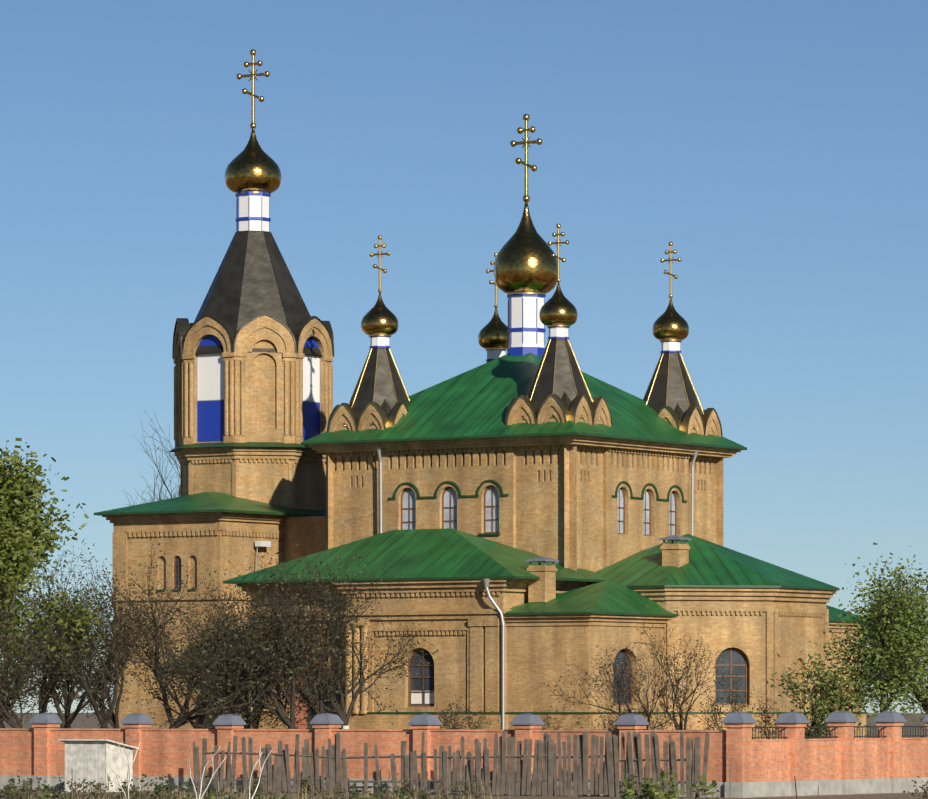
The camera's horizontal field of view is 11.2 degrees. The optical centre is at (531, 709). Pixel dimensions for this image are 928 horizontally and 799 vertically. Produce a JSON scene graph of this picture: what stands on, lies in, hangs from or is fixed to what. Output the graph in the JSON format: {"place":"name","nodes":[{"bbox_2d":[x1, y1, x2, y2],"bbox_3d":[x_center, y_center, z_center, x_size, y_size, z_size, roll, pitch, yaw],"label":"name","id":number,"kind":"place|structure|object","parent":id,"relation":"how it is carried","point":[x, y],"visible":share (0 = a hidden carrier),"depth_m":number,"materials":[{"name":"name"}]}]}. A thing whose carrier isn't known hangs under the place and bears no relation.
{"place":"outdoors","nodes":[
{"label":"outdoors","id":0,"kind":"place"},
{"bbox_2d":[72,758,818,798],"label":"garden stakes","id":1,"kind":"object","parent":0,"point":[509,785],"visible":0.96,"depth_m":115.96,"materials":[{"name":"grey wood"}]},
{"bbox_2d":[0,713,926,798],"bbox_3d":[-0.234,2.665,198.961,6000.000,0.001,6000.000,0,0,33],"label":"ground","id":2,"kind":"structure","parent":0,"point":[89,722],"depth_m":148.64,"materials":[{"name":"green plant"}]},
{"bbox_2d":[0,572,58,659],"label":"orchard tree","id":3,"kind":"object","parent":2,"relation":"on","point":[30,604],"visible":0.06,"depth_m":202.97,"materials":[{"name":"green plant"}]},
{"bbox_2d":[0,573,73,727],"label":"orchard tree","id":4,"kind":"object","parent":2,"relation":"on","point":[7,718],"visible":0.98,"depth_m":169.58,"materials":[{"name":"brown plant"}]},
{"bbox_2d":[0,582,85,694],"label":"orchard tree","id":5,"kind":"object","parent":2,"relation":"on","point":[35,645],"visible":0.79,"depth_m":173.58,"materials":[{"name":"green plant"}]},
{"bbox_2d":[0,570,93,720],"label":"orchard tree","id":6,"kind":"object","parent":2,"relation":"on","point":[46,677],"visible":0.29,"depth_m":180.20,"materials":[{"name":"green plant"}]},
{"bbox_2d":[1,582,105,727],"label":"orchard tree","id":7,"kind":"object","parent":2,"relation":"on","point":[18,703],"visible":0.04,"depth_m":211.73,"materials":[{"name":"green plant"}]},
{"bbox_2d":[8,569,112,727],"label":"orchard tree","id":8,"kind":"object","parent":2,"relation":"on","point":[61,716],"visible":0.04,"depth_m":203.71,"materials":[{"name":"green plant"}]},
{"bbox_2d":[0,438,129,727],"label":"leafy tree","id":9,"kind":"object","parent":2,"relation":"on","point":[18,534],"visible":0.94,"depth_m":176.57,"materials":[{"name":"green plant"}]},
{"bbox_2d":[18,543,125,714],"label":"orchard tree","id":10,"kind":"object","parent":2,"relation":"on","point":[44,706],"visible":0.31,"depth_m":188.33,"materials":[{"name":"brown plant"}]},
{"bbox_2d":[0,560,180,727],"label":"orchard tree","id":11,"kind":"object","parent":2,"relation":"on","point":[66,705],"visible":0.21,"depth_m":184.06,"materials":[{"name":"brown plant"}]},
{"bbox_2d":[58,739,138,791],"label":"garden shed","id":12,"kind":"structure","parent":2,"relation":"on","point":[84,758],"depth_m":153.21,"materials":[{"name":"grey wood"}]},
{"bbox_2d":[44,563,156,728],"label":"orchard tree","id":13,"kind":"object","parent":2,"relation":"on","point":[114,721],"visible":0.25,"depth_m":185.99,"materials":[{"name":"brown plant"}]},
{"bbox_2d":[36,582,184,727],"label":"orchard tree","id":14,"kind":"object","parent":2,"relation":"on","point":[102,719],"visible":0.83,"depth_m":177.54,"materials":[{"name":"brown plant"}]},
{"bbox_2d":[103,741,140,798],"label":"bare branches","id":15,"kind":"object","parent":2,"relation":"on","point":[129,775],"visible":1,"depth_m":100.15,"materials":[{"name":"white plant"}]},
{"bbox_2d":[127,411,180,505],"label":"tall bare tree","id":16,"kind":"object","parent":2,"relation":"on","point":[164,483],"visible":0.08,"depth_m":233.67,"materials":[{"name":"grey plant"}]},
{"bbox_2d":[73,532,303,728],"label":"orchard tree","id":17,"kind":"object","parent":2,"relation":"on","point":[181,719],"visible":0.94,"depth_m":168.59,"materials":[{"name":"brown plant"}]},
{"bbox_2d":[103,587,273,728],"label":"orchard tree","id":18,"kind":"object","parent":2,"relation":"on","point":[200,721],"visible":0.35,"depth_m":184.33,"materials":[{"name":"brown plant"}]},
{"bbox_2d":[187,746,226,798],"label":"bare branches","id":19,"kind":"object","parent":2,"relation":"on","point":[202,777],"visible":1,"depth_m":97.33,"materials":[{"name":"white plant"}]},
{"bbox_2d":[94,191,333,728],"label":"bell tower","id":20,"kind":"structure","parent":2,"relation":"on","point":[253,351],"depth_m":203.65,"materials":[{"name":"yellow brick"}]},
{"bbox_2d":[225,49,281,193],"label":"onion dome","id":21,"kind":"structure","parent":20,"relation":"on","point":[253,166],"depth_m":205.95,"materials":[{"name":"gold metal"}]},
{"bbox_2d":[166,585,313,728],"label":"orchard tree","id":22,"kind":"object","parent":2,"relation":"on","point":[253,722],"visible":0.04,"depth_m":184.55,"materials":[{"name":"brown plant"}]},
{"bbox_2d":[150,547,356,728],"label":"orchard tree","id":23,"kind":"object","parent":2,"relation":"on","point":[283,717],"visible":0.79,"depth_m":171.59,"materials":[{"name":"brown plant"}]},
{"bbox_2d":[249,747,271,798],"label":"bare branches","id":24,"kind":"object","parent":2,"relation":"on","point":[259,776],"visible":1,"depth_m":98.47,"materials":[{"name":"white plant"}]},
{"bbox_2d":[178,580,351,728],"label":"orchard tree","id":25,"kind":"object","parent":2,"relation":"on","point":[241,692],"visible":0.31,"depth_m":175.87,"materials":[{"name":"brown plant"}]},
{"bbox_2d":[221,540,412,728],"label":"orchard tree","id":26,"kind":"object","parent":2,"relation":"on","point":[316,707],"visible":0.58,"depth_m":174.69,"materials":[{"name":"brown plant"}]},
{"bbox_2d":[256,577,437,728],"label":"orchard tree","id":27,"kind":"object","parent":2,"relation":"on","point":[339,710],"visible":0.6,"depth_m":179.94,"materials":[{"name":"brown plant"}]},
{"bbox_2d":[0,767,719,798],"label":"garden bushes","id":28,"kind":"object","parent":2,"relation":"on","point":[647,788],"visible":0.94,"depth_m":130.35,"materials":[{"name":"green plant"}]},
{"bbox_2d":[193,730,709,797],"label":"picket fence","id":29,"kind":"object","parent":2,"relation":"on","point":[334,763],"visible":0.88,"depth_m":146.37,"materials":[{"name":"grey wood"}]},
{"bbox_2d":[0,711,927,797],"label":"brick fence","id":30,"kind":"object","parent":2,"relation":"on","point":[841,760],"visible":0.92,"depth_m":150.34,"materials":[{"name":"brick"}]},
{"bbox_2d":[434,691,498,728],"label":"bush","id":31,"kind":"object","parent":2,"relation":"on","point":[449,721],"visible":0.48,"depth_m":177.52,"materials":[{"name":"brown plant"}]},
{"bbox_2d":[534,706,562,729],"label":"bush","id":32,"kind":"object","parent":2,"relation":"on","point":[547,722],"visible":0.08,"depth_m":176.79,"materials":[{"name":"brown plant"}]},
{"bbox_2d":[588,702,637,729],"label":"bush","id":33,"kind":"object","parent":2,"relation":"on","point":[607,724],"visible":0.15,"depth_m":180.07,"materials":[{"name":"brown plant"}]},
{"bbox_2d":[539,621,694,729],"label":"bare sapling","id":34,"kind":"object","parent":2,"relation":"on","point":[648,715],"visible":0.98,"depth_m":177.97,"materials":[{"name":"brown plant"}]},
{"bbox_2d":[627,606,741,729],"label":"bare sapling","id":35,"kind":"object","parent":2,"relation":"on","point":[678,699],"visible":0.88,"depth_m":182.29,"materials":[{"name":"brown plant"}]},
{"bbox_2d":[683,668,760,729],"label":"bush","id":36,"kind":"object","parent":2,"relation":"on","point":[734,708],"visible":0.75,"depth_m":182.92,"materials":[{"name":"brown plant"}]},
{"bbox_2d":[742,696,779,738],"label":"bush","id":37,"kind":"object","parent":2,"relation":"on","point":[766,716],"visible":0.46,"depth_m":176.88,"materials":[{"name":"brown plant"}]},
{"bbox_2d":[767,646,876,738],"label":"young leaf tree","id":38,"kind":"object","parent":2,"relation":"on","point":[822,699],"visible":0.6,"depth_m":170.11,"materials":[{"name":"green plant"}]},
{"bbox_2d":[801,542,927,737],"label":"young leaf tree","id":39,"kind":"object","parent":2,"relation":"on","point":[887,626],"visible":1,"depth_m":159.53,"materials":[{"name":"green plant"}]},
{"bbox_2d":[816,555,927,736],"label":"young leaf tree","id":40,"kind":"object","parent":2,"relation":"on","point":[920,697],"visible":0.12,"depth_m":169.91,"materials":[{"name":"green plant"}]},
{"bbox_2d":[903,776,927,798],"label":"bush","id":41,"kind":"object","parent":2,"relation":"on","point":[925,793],"visible":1,"depth_m":136.92,"materials":[{"name":"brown plant"}]},
{"bbox_2d":[0,0,927,712],"label":"sky","id":42,"kind":"structure","parent":0,"point":[780,147],"materials":[{"name":"blue"}]},
{"bbox_2d":[223,293,869,738],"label":"church","id":43,"kind":"structure","parent":0,"point":[523,559],"depth_m":191.06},
{"bbox_2d":[361,235,398,336],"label":"onion dome","id":44,"kind":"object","parent":43,"relation":"on","point":[379,318],"visible":0.98,"depth_m":197.21,"materials":[{"name":"gold metal"}]},
{"bbox_2d":[478,253,508,349],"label":"onion dome","id":45,"kind":"structure","parent":43,"relation":"on","point":[493,333],"depth_m":204.57,"materials":[{"name":"gold metal"}]},
{"bbox_2d":[327,326,722,437],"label":"church turrets","id":46,"kind":"object","parent":43,"relation":"on","point":[558,391],"visible":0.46,"depth_m":196.55,"materials":[{"name":"grey metal"}]},
{"bbox_2d":[494,114,556,294],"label":"dome","id":47,"kind":"structure","parent":43,"relation":"on","point":[525,262],"depth_m":198.13,"materials":[{"name":"gold metal"}]},
{"bbox_2d":[539,224,577,326],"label":"onion dome","id":48,"kind":"structure","parent":43,"relation":"on","point":[558,307],"depth_m":192.43,"materials":[{"name":"gold metal"}]},
{"bbox_2d":[652,242,688,341],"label":"onion dome","id":49,"kind":"structure","parent":43,"relation":"on","point":[670,323],"depth_m":199.84,"materials":[{"name":"gold metal"}]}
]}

